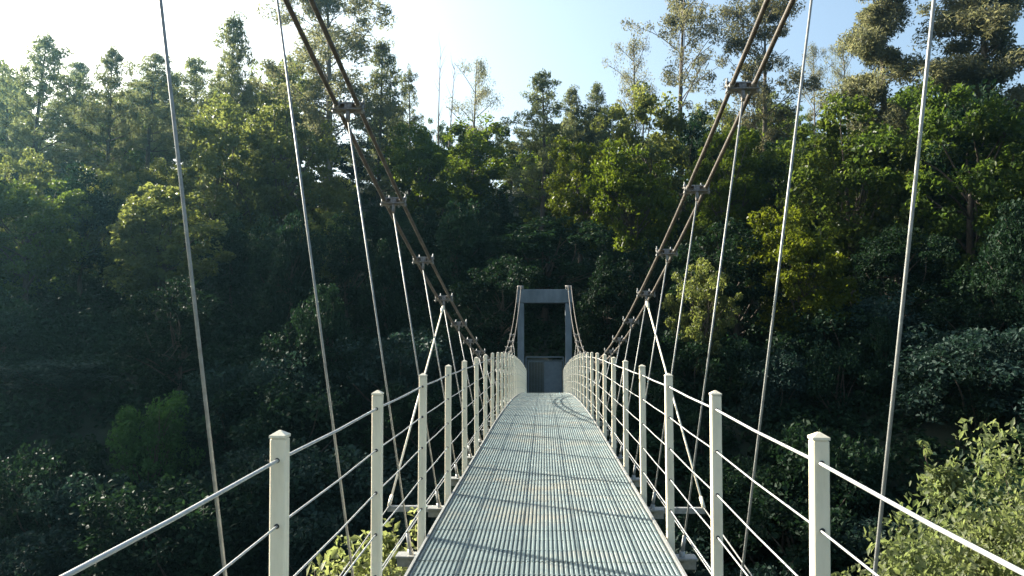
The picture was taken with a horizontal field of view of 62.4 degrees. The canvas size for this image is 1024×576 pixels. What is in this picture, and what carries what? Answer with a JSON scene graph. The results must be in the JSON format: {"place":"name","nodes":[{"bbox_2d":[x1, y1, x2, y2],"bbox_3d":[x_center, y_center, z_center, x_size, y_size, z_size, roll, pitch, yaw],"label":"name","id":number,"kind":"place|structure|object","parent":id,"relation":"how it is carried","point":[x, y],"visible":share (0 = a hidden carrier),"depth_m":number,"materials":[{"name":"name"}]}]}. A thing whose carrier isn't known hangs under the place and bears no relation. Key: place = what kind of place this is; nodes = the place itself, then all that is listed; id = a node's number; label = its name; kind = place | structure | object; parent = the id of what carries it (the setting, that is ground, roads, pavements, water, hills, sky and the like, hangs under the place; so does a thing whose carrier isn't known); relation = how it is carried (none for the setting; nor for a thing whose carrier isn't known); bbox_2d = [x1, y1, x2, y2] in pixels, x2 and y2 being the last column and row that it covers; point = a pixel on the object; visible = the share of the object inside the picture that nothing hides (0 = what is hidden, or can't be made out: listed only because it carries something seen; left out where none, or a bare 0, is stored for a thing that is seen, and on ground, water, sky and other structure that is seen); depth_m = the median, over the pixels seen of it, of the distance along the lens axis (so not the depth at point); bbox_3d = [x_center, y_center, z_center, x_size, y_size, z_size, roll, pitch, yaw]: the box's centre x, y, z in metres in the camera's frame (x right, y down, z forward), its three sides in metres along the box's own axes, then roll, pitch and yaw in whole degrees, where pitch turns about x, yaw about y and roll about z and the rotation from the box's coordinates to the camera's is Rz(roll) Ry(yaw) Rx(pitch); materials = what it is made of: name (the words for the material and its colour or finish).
{"place":"outdoors","nodes":[
{"label":"outdoors","id":0,"kind":"place"},
{"bbox_2d":[0,159,1023,575],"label":"ground","id":1,"kind":"structure","parent":0,"point":[944,431],"depth_m":35.67,"materials":[{"name":"black soil"}]},
{"bbox_2d":[0,73,52,220],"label":"pine tree","id":2,"kind":"object","parent":1,"relation":"on","point":[7,113],"visible":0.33,"depth_m":67.64,"materials":[{"name":"green plant"}]},
{"bbox_2d":[0,147,55,256],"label":"broadleaf tree","id":3,"kind":"object","parent":1,"relation":"on","point":[24,169],"visible":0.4,"depth_m":55.72,"materials":[{"name":"green plant"}]},
{"bbox_2d":[0,178,96,311],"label":"broadleaf tree","id":4,"kind":"object","parent":1,"relation":"on","point":[34,265],"visible":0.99,"depth_m":47.15,"materials":[{"name":"green plant"}]},
{"bbox_2d":[0,30,97,215],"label":"pine tree","id":5,"kind":"object","parent":1,"relation":"on","point":[39,68],"visible":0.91,"depth_m":62.37,"materials":[{"name":"green plant"}]},
{"bbox_2d":[0,518,99,575],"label":"shrub","id":6,"kind":"object","parent":1,"relation":"on","point":[11,566],"visible":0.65,"depth_m":27.89,"materials":[{"name":"green plant"}]},
{"bbox_2d":[0,432,107,538],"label":"shrub","id":7,"kind":"object","parent":1,"relation":"on","point":[45,468],"visible":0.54,"depth_m":30.77,"materials":[{"name":"green plant"}]},
{"bbox_2d":[0,358,124,389],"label":"shrub","id":8,"kind":"object","parent":1,"relation":"on","point":[56,380],"visible":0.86,"depth_m":36.21,"materials":[{"name":"green plant"}]},
{"bbox_2d":[39,58,118,166],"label":"pine tree","id":9,"kind":"object","parent":1,"relation":"on","point":[80,67],"visible":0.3,"depth_m":82.94,"materials":[{"name":"green plant"}]},
{"bbox_2d":[37,160,134,296],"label":"broadleaf tree","id":10,"kind":"object","parent":1,"relation":"on","point":[98,202],"visible":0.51,"depth_m":51.65,"materials":[{"name":"green plant"}]},
{"bbox_2d":[17,520,180,575],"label":"shrub","id":11,"kind":"object","parent":1,"relation":"on","point":[59,553],"visible":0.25,"depth_m":27.85,"materials":[{"name":"green plant"}]},
{"bbox_2d":[17,471,185,575],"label":"shrub","id":12,"kind":"object","parent":1,"relation":"on","point":[64,500],"visible":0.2,"depth_m":29.17,"materials":[{"name":"green plant"}]},
{"bbox_2d":[61,44,151,239],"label":"pine tree","id":13,"kind":"object","parent":1,"relation":"on","point":[112,59],"visible":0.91,"depth_m":64.20,"materials":[{"name":"green plant"}]},
{"bbox_2d":[74,162,154,290],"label":"broadleaf tree","id":14,"kind":"object","parent":1,"relation":"on","point":[119,188],"visible":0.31,"depth_m":53.45,"materials":[{"name":"green plant"}]},
{"bbox_2d":[106,51,194,200],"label":"pine tree","id":15,"kind":"object","parent":1,"relation":"on","point":[140,98],"visible":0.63,"depth_m":76.14,"materials":[{"name":"green plant"}]},
{"bbox_2d":[64,475,244,575],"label":"shrub","id":16,"kind":"object","parent":1,"relation":"on","point":[100,506],"visible":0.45,"depth_m":27.64,"materials":[{"name":"green plant"}]},
{"bbox_2d":[105,389,205,497],"bbox_3d":[-14.246,6.238,33.252,3.527,4.489,3.565,4,-7,-41],"label":"shrub","id":17,"kind":"object","parent":1,"relation":"on","point":[154,435],"visible":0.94,"depth_m":32.66,"materials":[{"name":"green plant"}]},
{"bbox_2d":[107,274,219,396],"bbox_3d":[-15.226,2.568,37.375,4.162,6.317,4.888,-1,-5,16],"label":"evergreen tree","id":18,"kind":"object","parent":1,"relation":"on","point":[175,316],"visible":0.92,"depth_m":36.85,"materials":[{"name":"green plant"}]},
{"bbox_2d":[99,182,235,319],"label":"broadleaf tree","id":19,"kind":"object","parent":1,"relation":"on","point":[152,271],"visible":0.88,"depth_m":47.19,"materials":[{"name":"green plant"}]},
{"bbox_2d":[147,55,217,222],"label":"pine tree","id":20,"kind":"object","parent":1,"relation":"on","point":[195,80],"visible":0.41,"depth_m":78.41,"materials":[{"name":"green plant"}]},
{"bbox_2d":[107,461,268,575],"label":"shrub","id":21,"kind":"object","parent":1,"relation":"on","point":[196,522],"visible":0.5,"depth_m":27.74,"materials":[{"name":"green plant"}]},
{"bbox_2d":[170,360,274,449],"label":"shrub","id":22,"kind":"object","parent":1,"relation":"on","point":[217,382],"visible":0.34,"depth_m":34.83,"materials":[{"name":"green plant"}]},
{"bbox_2d":[169,90,280,270],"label":"broadleaf tree","id":23,"kind":"object","parent":1,"relation":"on","point":[213,157],"visible":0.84,"depth_m":60.48,"materials":[{"name":"green plant"}]},
{"bbox_2d":[205,211,252,306],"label":"evergreen tree","id":24,"kind":"object","parent":1,"relation":"on","point":[234,243],"visible":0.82,"depth_m":53.28,"materials":[{"name":"green plant"}]},
{"bbox_2d":[195,10,273,241],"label":"pine tree","id":25,"kind":"object","parent":1,"relation":"on","point":[236,83],"visible":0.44,"depth_m":70.31,"materials":[{"name":"green plant"}]},
{"bbox_2d":[198,432,314,516],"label":"shrub","id":26,"kind":"object","parent":1,"relation":"on","point":[231,463],"visible":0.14,"depth_m":31.15,"materials":[{"name":"green plant"}]},
{"bbox_2d":[185,370,357,472],"bbox_3d":[-9.490,5.847,34.254,6.569,5.020,6.010,0,-5,-2],"label":"shrub","id":27,"kind":"object","parent":1,"relation":"on","point":[258,432],"visible":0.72,"depth_m":33.55,"materials":[{"name":"green plant"}]},
{"bbox_2d":[237,56,325,202],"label":"broadleaf tree","id":28,"kind":"object","parent":1,"relation":"on","point":[266,100],"visible":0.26,"depth_m":81.10,"materials":[{"name":"green plant"}]},
{"bbox_2d":[245,212,320,327],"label":"evergreen tree","id":29,"kind":"object","parent":1,"relation":"on","point":[258,265],"visible":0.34,"depth_m":47.69,"materials":[{"name":"green plant"}]},
{"bbox_2d":[226,351,343,440],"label":"shrub","id":30,"kind":"object","parent":1,"relation":"on","point":[306,383],"visible":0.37,"depth_m":35.47,"materials":[{"name":"green plant"}]},
{"bbox_2d":[204,448,369,561],"bbox_3d":[-8.187,8.159,30.774,5.764,4.652,5.273,4,-6,-35],"label":"shrub","id":31,"kind":"object","parent":1,"relation":"on","point":[326,472],"visible":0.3,"depth_m":29.58,"materials":[{"name":"green plant"}]},
{"bbox_2d":[256,209,328,349],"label":"evergreen tree","id":32,"kind":"object","parent":1,"relation":"on","point":[286,264],"visible":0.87,"depth_m":44.04,"materials":[{"name":"green plant"}]},
{"bbox_2d":[222,437,364,565],"bbox_3d":[-7.862,7.914,30.941,5.284,5.070,4.869,2,-5,-18],"label":"shrub","id":33,"kind":"object","parent":1,"relation":"on","point":[260,462],"visible":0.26,"depth_m":29.67,"materials":[{"name":"green plant"}]},
{"bbox_2d":[242,103,349,276],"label":"broadleaf tree","id":34,"kind":"object","parent":1,"relation":"on","point":[275,132],"visible":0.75,"depth_m":63.01,"materials":[{"name":"green plant"}]},
{"bbox_2d":[254,322,353,397],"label":"shrub","id":35,"kind":"object","parent":1,"relation":"on","point":[288,348],"visible":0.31,"depth_m":37.64,"materials":[{"name":"green plant"}]},
{"bbox_2d":[246,0,402,209],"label":"eucalyptus tree","id":36,"kind":"object","parent":1,"relation":"on","point":[306,100],"visible":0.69,"depth_m":75.41,"materials":[{"name":"green plant"}]},
{"bbox_2d":[290,283,359,400],"bbox_3d":[-8.335,2.994,37.690,3.200,6.448,3.019,3,-6,-32],"label":"evergreen tree","id":37,"kind":"object","parent":1,"relation":"on","point":[332,314],"visible":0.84,"depth_m":37.27,"materials":[{"name":"green plant"}]},
{"bbox_2d":[267,486,417,575],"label":"shrub","id":38,"kind":"object","parent":1,"relation":"on","point":[329,524],"visible":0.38,"depth_m":28.14,"materials":[{"name":"green plant"}]},
{"bbox_2d":[248,444,441,564],"bbox_3d":[-6.016,8.024,31.181,6.919,4.731,6.376,1,-5,-6],"label":"shrub","id":39,"kind":"object","parent":1,"relation":"on","point":[302,476],"visible":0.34,"depth_m":30.18,"materials":[{"name":"green plant"}]},
{"bbox_2d":[311,211,379,323],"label":"evergreen tree","id":40,"kind":"object","parent":1,"relation":"on","point":[345,272],"visible":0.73,"depth_m":48.72,"materials":[{"name":"green plant"}]},
{"bbox_2d":[306,507,417,575],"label":"shrub","id":41,"kind":"object","parent":1,"relation":"on","point":[390,541],"visible":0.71,"depth_m":6.92,"materials":[{"name":"green plant"}]},
{"bbox_2d":[341,37,414,234],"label":"pine tree","id":42,"kind":"object","parent":1,"relation":"on","point":[383,76],"visible":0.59,"depth_m":79.85,"materials":[{"name":"green plant"}]},
{"bbox_2d":[358,238,414,342],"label":"evergreen tree","id":43,"kind":"object","parent":1,"relation":"on","point":[383,273],"visible":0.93,"depth_m":45.66,"materials":[{"name":"green plant"}]},
{"bbox_2d":[330,327,461,417],"bbox_3d":[-4.974,3.953,37.498,5.762,4.553,5.310,-1,-5,8],"label":"shrub","id":44,"kind":"object","parent":1,"relation":"on","point":[390,357],"visible":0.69,"depth_m":36.55,"materials":[{"name":"green plant"}]},
{"bbox_2d":[374,121,464,229],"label":"broadleaf tree","id":45,"kind":"object","parent":1,"relation":"on","point":[428,156],"visible":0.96,"depth_m":74.18,"materials":[{"name":"green plant"}]},
{"bbox_2d":[364,383,481,454],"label":"shrub","id":46,"kind":"object","parent":1,"relation":"on","point":[434,400],"visible":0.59,"depth_m":34.83,"materials":[{"name":"green plant"}]},
{"bbox_2d":[398,206,448,309],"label":"evergreen tree","id":47,"kind":"object","parent":1,"relation":"on","point":[427,236],"visible":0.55,"depth_m":52.64,"materials":[{"name":"green plant"}]},
{"bbox_2d":[413,316,495,380],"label":"shrub","id":48,"kind":"object","parent":1,"relation":"on","point":[475,332],"visible":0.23,"depth_m":39.78,"materials":[{"name":"green plant"}]},
{"bbox_2d":[420,198,492,315],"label":"evergreen tree","id":49,"kind":"object","parent":1,"relation":"on","point":[466,250],"visible":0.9,"depth_m":50.78,"materials":[{"name":"green plant"}]},
{"bbox_2d":[445,56,503,158],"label":"eucalyptus tree","id":50,"kind":"object","parent":1,"relation":"on","point":[479,67],"visible":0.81,"depth_m":94.47,"materials":[{"name":"green plant"}]},
{"bbox_2d":[440,113,519,205],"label":"broadleaf tree","id":51,"kind":"object","parent":1,"relation":"on","point":[498,159],"visible":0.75,"depth_m":80.21,"materials":[{"name":"green plant"}]},
{"bbox_2d":[433,253,543,372],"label":"broadleaf tree","id":52,"kind":"object","parent":1,"relation":"on","point":[477,293],"visible":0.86,"depth_m":40.74,"materials":[{"name":"green plant"}]},
{"bbox_2d":[0,154,1023,575],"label":"undergrowth","id":53,"kind":"object","parent":1,"relation":"on","point":[58,344],"visible":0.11,"depth_m":37.54,"materials":[{"name":"green plant"}]},
{"bbox_2d":[494,68,576,231],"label":"pine tree","id":54,"kind":"object","parent":1,"relation":"on","point":[536,100],"visible":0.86,"depth_m":68.83,"materials":[{"name":"green plant"}]},
{"bbox_2d":[60,0,1023,575],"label":"footbridge","id":55,"kind":"object","parent":1,"relation":"on","point":[560,448],"visible":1,"depth_m":5.53,"materials":[{"name":"metal"}]},
{"bbox_2d":[517,285,571,364],"bbox_3d":[1.519,3.340,39.179,3.200,6.778,2.600,0,-5,2],"label":"bridge portal","id":56,"kind":"object","parent":1,"relation":"on","point":[545,296],"visible":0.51,"depth_m":38.28,"materials":[{"name":"metal"}]},
{"bbox_2d":[525,356,563,392],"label":"gate","id":57,"kind":"structure","parent":56,"relation":"attached to","point":[552,376],"depth_m":38.66,"materials":[{"name":"grey metal"}]},
{"bbox_2d":[488,213,625,320],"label":"evergreen tree","id":58,"kind":"object","parent":1,"relation":"on","point":[539,243],"visible":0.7,"depth_m":49.22,"materials":[{"name":"green plant"}]},
{"bbox_2d":[541,135,613,266],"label":"broadleaf tree","id":59,"kind":"object","parent":1,"relation":"on","point":[573,206],"visible":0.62,"depth_m":57.88,"materials":[{"name":"green plant"}]},
{"bbox_2d":[570,80,617,200],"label":"pine tree","id":60,"kind":"object","parent":1,"relation":"on","point":[590,111],"visible":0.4,"depth_m":85.49,"materials":[{"name":"green plant"}]},
{"bbox_2d":[574,255,644,370],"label":"evergreen tree","id":61,"kind":"object","parent":1,"relation":"on","point":[606,300],"visible":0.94,"depth_m":42.00,"materials":[{"name":"green plant"}]},
{"bbox_2d":[579,138,679,286],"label":"broadleaf tree","id":62,"kind":"object","parent":1,"relation":"on","point":[612,188],"visible":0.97,"depth_m":53.10,"materials":[{"name":"green plant"}]},
{"bbox_2d":[602,35,660,157],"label":"eucalyptus tree","id":63,"kind":"object","parent":1,"relation":"on","point":[625,76],"visible":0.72,"depth_m":86.16,"materials":[{"name":"green plant"}]},
{"bbox_2d":[589,80,690,255],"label":"broadleaf tree","id":64,"kind":"object","parent":1,"relation":"on","point":[666,119],"visible":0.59,"depth_m":66.43,"materials":[{"name":"green plant"}]},
{"bbox_2d":[616,237,679,320],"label":"evergreen tree","id":65,"kind":"object","parent":1,"relation":"on","point":[657,269],"visible":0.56,"depth_m":49.28,"materials":[{"name":"green plant"}]},
{"bbox_2d":[608,376,694,427],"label":"shrub","id":66,"kind":"object","parent":1,"relation":"on","point":[634,401],"visible":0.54,"depth_m":36.36,"materials":[{"name":"green plant"}]},
{"bbox_2d":[614,0,738,213],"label":"eucalyptus tree","id":67,"kind":"object","parent":1,"relation":"on","point":[682,15],"visible":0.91,"depth_m":80.27,"materials":[{"name":"green plant"}]},
{"bbox_2d":[650,109,721,236],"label":"evergreen tree","id":68,"kind":"object","parent":1,"relation":"on","point":[696,122],"visible":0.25,"depth_m":72.82,"materials":[{"name":"green plant"}]},
{"bbox_2d":[661,257,742,376],"bbox_3d":[8.845,1.912,39.270,2.992,6.865,3.913,3,-6,-30],"label":"broadleaf tree","id":69,"kind":"object","parent":1,"relation":"on","point":[700,329],"visible":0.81,"depth_m":39.26,"materials":[{"name":"green plant"}]},
{"bbox_2d":[673,403,741,455],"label":"shrub","id":70,"kind":"object","parent":1,"relation":"on","point":[693,418],"visible":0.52,"depth_m":35.16,"materials":[{"name":"green plant"}]},
{"bbox_2d":[645,329,779,404],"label":"shrub","id":71,"kind":"object","parent":1,"relation":"on","point":[698,350],"visible":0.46,"depth_m":38.32,"materials":[{"name":"green plant"}]},
{"bbox_2d":[682,127,774,258],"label":"broadleaf tree","id":72,"kind":"object","parent":1,"relation":"on","point":[745,163],"visible":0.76,"depth_m":59.10,"materials":[{"name":"green plant"}]},
{"bbox_2d":[662,217,795,352],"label":"evergreen tree","id":73,"kind":"object","parent":1,"relation":"on","point":[744,326],"visible":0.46,"depth_m":41.41,"materials":[{"name":"green plant"}]},
{"bbox_2d":[696,336,778,406],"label":"shrub","id":74,"kind":"object","parent":1,"relation":"on","point":[713,383],"visible":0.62,"depth_m":37.68,"materials":[{"name":"green plant"}]},
{"bbox_2d":[683,456,808,534],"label":"shrub","id":75,"kind":"object","parent":1,"relation":"on","point":[733,489],"visible":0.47,"depth_m":30.88,"materials":[{"name":"green plant"}]},
{"bbox_2d":[711,0,823,152],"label":"eucalyptus tree","id":76,"kind":"object","parent":1,"relation":"on","point":[775,9],"visible":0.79,"depth_m":76.26,"materials":[{"name":"green plant"}]},
{"bbox_2d":[728,344,810,421],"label":"shrub","id":77,"kind":"object","parent":1,"relation":"on","point":[787,373],"visible":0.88,"depth_m":36.31,"materials":[{"name":"green plant"}]},
{"bbox_2d":[704,474,867,575],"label":"shrub","id":78,"kind":"object","parent":1,"relation":"on","point":[799,560],"visible":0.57,"depth_m":28.62,"materials":[{"name":"green plant"}]},
{"bbox_2d":[723,205,861,335],"bbox_3d":[13.676,0.527,40.408,5.967,9.120,5.427,0,-5,-3],"label":"broadleaf tree","id":79,"kind":"object","parent":1,"relation":"on","point":[805,255],"visible":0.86,"depth_m":39.72,"materials":[{"name":"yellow plant"}]},
{"bbox_2d":[745,134,845,236],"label":"broadleaf tree","id":80,"kind":"object","parent":1,"relation":"on","point":[767,169],"visible":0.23,"depth_m":60.37,"materials":[{"name":"green plant"}]},
{"bbox_2d":[730,412,879,535],"bbox_3d":[11.150,7.240,31.324,5.265,5.029,5.754,2,-6,-25],"label":"shrub","id":81,"kind":"object","parent":1,"relation":"on","point":[848,490],"visible":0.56,"depth_m":30.41,"materials":[{"name":"green plant"}]},
{"bbox_2d":[756,298,882,381],"bbox_3d":[14.741,2.705,39.647,5.721,4.857,6.253,2,-6,-23],"label":"shrub","id":82,"kind":"object","parent":1,"relation":"on","point":[852,331],"visible":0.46,"depth_m":38.49,"materials":[{"name":"green plant"}]},
{"bbox_2d":[801,338,889,417],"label":"shrub","id":83,"kind":"object","parent":1,"relation":"on","point":[823,383],"visible":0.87,"depth_m":36.21,"materials":[{"name":"green plant"}]},
{"bbox_2d":[771,91,926,306],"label":"broadleaf tree","id":84,"kind":"object","parent":1,"relation":"on","point":[845,232],"visible":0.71,"depth_m":48.78,"materials":[{"name":"green plant"}]},
{"bbox_2d":[810,0,931,218],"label":"eucalyptus tree","id":85,"kind":"object","parent":1,"relation":"on","point":[866,41],"visible":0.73,"depth_m":64.93,"materials":[{"name":"green plant"}]},
{"bbox_2d":[860,316,903,390],"bbox_3d":[16.170,3.248,36.860,1.834,4.084,1.731,0,-5,0],"label":"evergreen tree","id":86,"kind":"object","parent":1,"relation":"on","point":[882,346],"visible":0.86,"depth_m":36.66,"materials":[{"name":"green plant"}]},
{"bbox_2d":[830,290,934,367],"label":"shrub","id":87,"kind":"object","parent":1,"relation":"on","point":[890,312],"visible":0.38,"depth_m":38.32,"materials":[{"name":"green plant"}]},
{"bbox_2d":[831,511,951,575],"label":"shrub","id":88,"kind":"object","parent":1,"relation":"on","point":[858,539],"visible":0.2,"depth_m":27.73,"materials":[{"name":"green plant"}]},
{"bbox_2d":[849,223,970,330],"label":"evergreen tree","id":89,"kind":"object","parent":1,"relation":"on","point":[875,260],"visible":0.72,"depth_m":41.28,"materials":[{"name":"green plant"}]},
{"bbox_2d":[831,417,1023,575],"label":"shrub","id":90,"kind":"object","parent":1,"relation":"on","point":[906,558],"visible":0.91,"depth_m":8.96,"materials":[{"name":"green plant"}]},
{"bbox_2d":[841,77,1023,298],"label":"broadleaf tree","id":91,"kind":"object","parent":1,"relation":"on","point":[1003,131],"visible":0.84,"depth_m":44.27,"materials":[{"name":"green plant"}]},
{"bbox_2d":[887,322,1023,424],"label":"shrub","id":92,"kind":"object","parent":1,"relation":"on","point":[945,347],"visible":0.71,"depth_m":33.00,"materials":[{"name":"green plant"}]},
{"bbox_2d":[916,297,1009,349],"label":"shrub","id":93,"kind":"object","parent":1,"relation":"on","point":[968,319],"visible":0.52,"depth_m":37.91,"materials":[{"name":"green plant"}]},
{"bbox_2d":[905,79,1023,269],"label":"evergreen tree","id":94,"kind":"object","parent":1,"relation":"on","point":[938,162],"visible":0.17,"depth_m":49.19,"materials":[{"name":"green plant"}]},
{"bbox_2d":[907,0,1023,117],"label":"eucalyptus tree","id":95,"kind":"object","parent":1,"relation":"on","point":[986,21],"visible":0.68,"depth_m":61.71,"materials":[{"name":"green plant"}]},
{"bbox_2d":[912,262,1018,338],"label":"shrub","id":96,"kind":"object","parent":1,"relation":"on","point":[973,284],"visible":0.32,"depth_m":39.23,"materials":[{"name":"green plant"}]},
{"bbox_2d":[936,368,1021,438],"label":"shrub","id":97,"kind":"object","parent":1,"relation":"on","point":[981,408],"visible":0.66,"depth_m":32.49,"materials":[{"name":"green plant"}]},
{"bbox_2d":[953,321,1023,409],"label":"shrub","id":98,"kind":"object","parent":1,"relation":"on","point":[1010,340],"visible":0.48,"depth_m":32.59,"materials":[{"name":"green plant"}]},
{"bbox_2d":[976,198,1023,344],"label":"evergreen tree","id":99,"kind":"object","parent":1,"relation":"on","point":[1005,262],"visible":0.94,"depth_m":36.53,"materials":[{"name":"green plant"}]},
{"bbox_2d":[984,354,1023,437],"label":"shrub","id":100,"kind":"object","parent":1,"relation":"on","point":[1020,401],"visible":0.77,"depth_m":31.55,"materials":[{"name":"green plant"}]},
{"bbox_2d":[0,0,1023,188],"label":"sky","id":101,"kind":"structure","parent":0,"point":[571,39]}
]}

